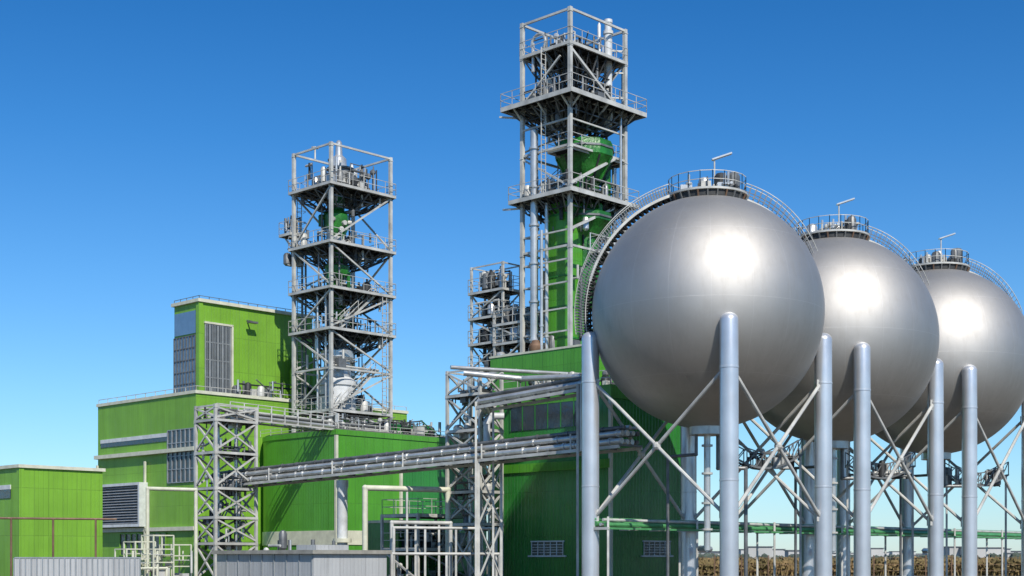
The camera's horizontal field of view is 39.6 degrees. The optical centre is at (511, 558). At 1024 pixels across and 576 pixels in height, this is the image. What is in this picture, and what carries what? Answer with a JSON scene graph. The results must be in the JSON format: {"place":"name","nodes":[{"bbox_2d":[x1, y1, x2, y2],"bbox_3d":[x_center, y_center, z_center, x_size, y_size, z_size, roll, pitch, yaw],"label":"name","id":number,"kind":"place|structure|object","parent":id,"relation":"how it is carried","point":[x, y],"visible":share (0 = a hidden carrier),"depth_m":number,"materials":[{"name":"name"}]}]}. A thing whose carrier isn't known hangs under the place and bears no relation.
{"place":"outdoors","nodes":[
{"label":"outdoors","id":0,"kind":"place"},
{"bbox_2d":[0,464,105,575],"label":"green utility building","id":1,"kind":"structure","parent":0,"point":[26,490],"depth_m":96.69,"materials":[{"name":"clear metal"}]},
{"bbox_2d":[114,535,192,575],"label":"pipes","id":2,"kind":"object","parent":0,"point":[157,568],"depth_m":93.03,"materials":[{"name":"metal"}]},
{"bbox_2d":[0,0,1023,552],"label":"sky","id":3,"kind":"structure","parent":0,"point":[147,147],"materials":[{"name":"blue"}]},
{"bbox_2d":[493,304,544,355],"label":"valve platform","id":4,"kind":"structure","parent":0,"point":[513,332],"depth_m":117.41,"materials":[{"name":"metal"}]},
{"bbox_2d":[489,344,679,575],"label":"green compressor building","id":5,"kind":"structure","parent":0,"point":[539,517],"depth_m":100.79,"materials":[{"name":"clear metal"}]},
{"bbox_2d":[450,365,581,440],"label":"gooseneck pipes","id":6,"kind":"object","parent":5,"relation":"attached to","point":[547,376],"visible":0.83,"depth_m":98.82,"materials":[{"name":"silver metal"}]},
{"bbox_2d":[487,574,1010,575],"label":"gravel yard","id":7,"kind":"structure","parent":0,"point":[850,575],"depth_m":140.79,"materials":[{"name":"gravel"}]},
{"bbox_2d":[0,517,116,575],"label":"pipe barrier","id":8,"kind":"object","parent":7,"relation":"on","point":[41,518],"visible":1,"depth_m":89.61,"materials":[{"name":"brown metal"}]},
{"bbox_2d":[13,557,140,575],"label":"metal fence","id":9,"kind":"object","parent":7,"relation":"on","point":[76,566],"visible":1,"depth_m":81.89,"materials":[{"name":"grey metal"}]},
{"bbox_2d":[194,403,257,575],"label":"steel pipe rack","id":10,"kind":"object","parent":7,"relation":"on","point":[215,517],"visible":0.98,"depth_m":113.76,"materials":[{"name":"grey metal"}]},
{"bbox_2d":[216,401,336,430],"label":"pipe footbridge","id":11,"kind":"object","parent":10,"relation":"on","point":[288,421],"visible":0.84,"depth_m":118.38,"materials":[{"name":"metal"}]},
{"bbox_2d":[94,295,407,575],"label":"green factory building","id":12,"kind":"structure","parent":7,"relation":"on","point":[225,352],"depth_m":132.23,"materials":[{"name":"metal"}]},
{"bbox_2d":[212,530,391,575],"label":"ribbed equipment enclosure","id":13,"kind":"object","parent":7,"relation":"on","point":[313,559],"visible":1,"depth_m":90.70,"materials":[{"name":"metal"}]},
{"bbox_2d":[146,485,499,575],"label":"pipe portals","id":14,"kind":"object","parent":7,"relation":"on","point":[448,528],"visible":0.98,"depth_m":99.83,"materials":[{"name":"metal"}]},
{"bbox_2d":[260,413,452,549],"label":"green round end building","id":15,"kind":"structure","parent":7,"relation":"on","point":[302,513],"depth_m":124.88,"materials":[{"name":"metal"}]},
{"bbox_2d":[279,140,395,432],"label":"process tower","id":16,"kind":"structure","parent":15,"relation":"on","point":[338,188],"depth_m":131.26,"materials":[{"name":"metal"}]},
{"bbox_2d":[368,520,442,575],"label":"green pump house","id":17,"kind":"structure","parent":7,"relation":"on","point":[373,534],"depth_m":108.51,"materials":[{"name":"metal"}]},
{"bbox_2d":[211,425,642,575],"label":"pipe bridge","id":18,"kind":"structure","parent":7,"relation":"on","point":[543,446],"depth_m":98.66,"materials":[{"name":"metal"}]},
{"bbox_2d":[380,498,473,575],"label":"pump skid","id":19,"kind":"object","parent":7,"relation":"on","point":[431,543],"visible":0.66,"depth_m":106.33,"materials":[{"name":"metal"}]},
{"bbox_2d":[437,435,486,575],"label":"green process hall","id":20,"kind":"structure","parent":7,"relation":"on","point":[459,566],"depth_m":136.23,"materials":[{"name":"metal"}]},
{"bbox_2d":[445,370,503,575],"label":"steel pipe rack","id":21,"kind":"object","parent":7,"relation":"on","point":[468,397],"visible":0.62,"depth_m":102.52,"materials":[{"name":"grey metal"}]},
{"bbox_2d":[468,261,519,575],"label":"scrubber tower","id":22,"kind":"structure","parent":7,"relation":"on","point":[499,291],"depth_m":119.48,"materials":[{"name":"metal"}]},
{"bbox_2d":[475,376,581,575],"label":"overhead pipe run","id":23,"kind":"object","parent":7,"relation":"on","point":[486,403],"visible":0.78,"depth_m":92.15,"materials":[{"name":"metal"}]},
{"bbox_2d":[499,6,646,351],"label":"distillation tower","id":24,"kind":"structure","parent":7,"relation":"on","point":[579,210],"depth_m":114.36,"materials":[{"name":"metal"}]},
{"bbox_2d":[574,152,832,575],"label":"gas storage sphere","id":25,"kind":"object","parent":7,"relation":"on","point":[707,315],"visible":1,"depth_m":82.27,"materials":[{"name":"metal"}]},
{"bbox_2d":[593,517,1020,575],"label":"sphere pipe run","id":26,"kind":"object","parent":7,"relation":"on","point":[696,526],"visible":0.74,"depth_m":98.21,"materials":[{"name":"metal"}]},
{"bbox_2d":[739,198,943,575],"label":"gas storage sphere","id":27,"kind":"object","parent":7,"relation":"on","point":[881,326],"visible":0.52,"depth_m":92.68,"materials":[{"name":"metal"}]},
{"bbox_2d":[714,555,1020,575],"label":"wire fence","id":28,"kind":"object","parent":7,"relation":"on","point":[873,564],"visible":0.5,"depth_m":136.99,"materials":[{"name":"metal"}]},
{"bbox_2d":[836,233,1023,575],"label":"gas storage sphere","id":29,"kind":"object","parent":7,"relation":"on","point":[981,338],"visible":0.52,"depth_m":102.78,"materials":[{"name":"metal"}]},
{"bbox_2d":[698,555,1020,575],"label":"dry crop field","id":30,"kind":"structure","parent":0,"point":[705,566],"depth_m":140.15,"materials":[{"name":"brown plant"}]},
{"label":"ground","id":31,"kind":"structure","parent":0,"visible":0},
{"bbox_2d":[698,546,1020,558],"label":"distant town","id":32,"kind":"object","parent":31,"relation":"on","point":[981,551],"visible":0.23,"depth_m":721.38,"materials":[{"name":"metal"}]},
{"bbox_2d":[698,552,1020,559],"bbox_3d":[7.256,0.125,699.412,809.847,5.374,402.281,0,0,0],"label":"distant tree line","id":33,"kind":"object","parent":31,"relation":"on","point":[764,555],"visible":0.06,"depth_m":551.46,"materials":[{"name":"plant"}]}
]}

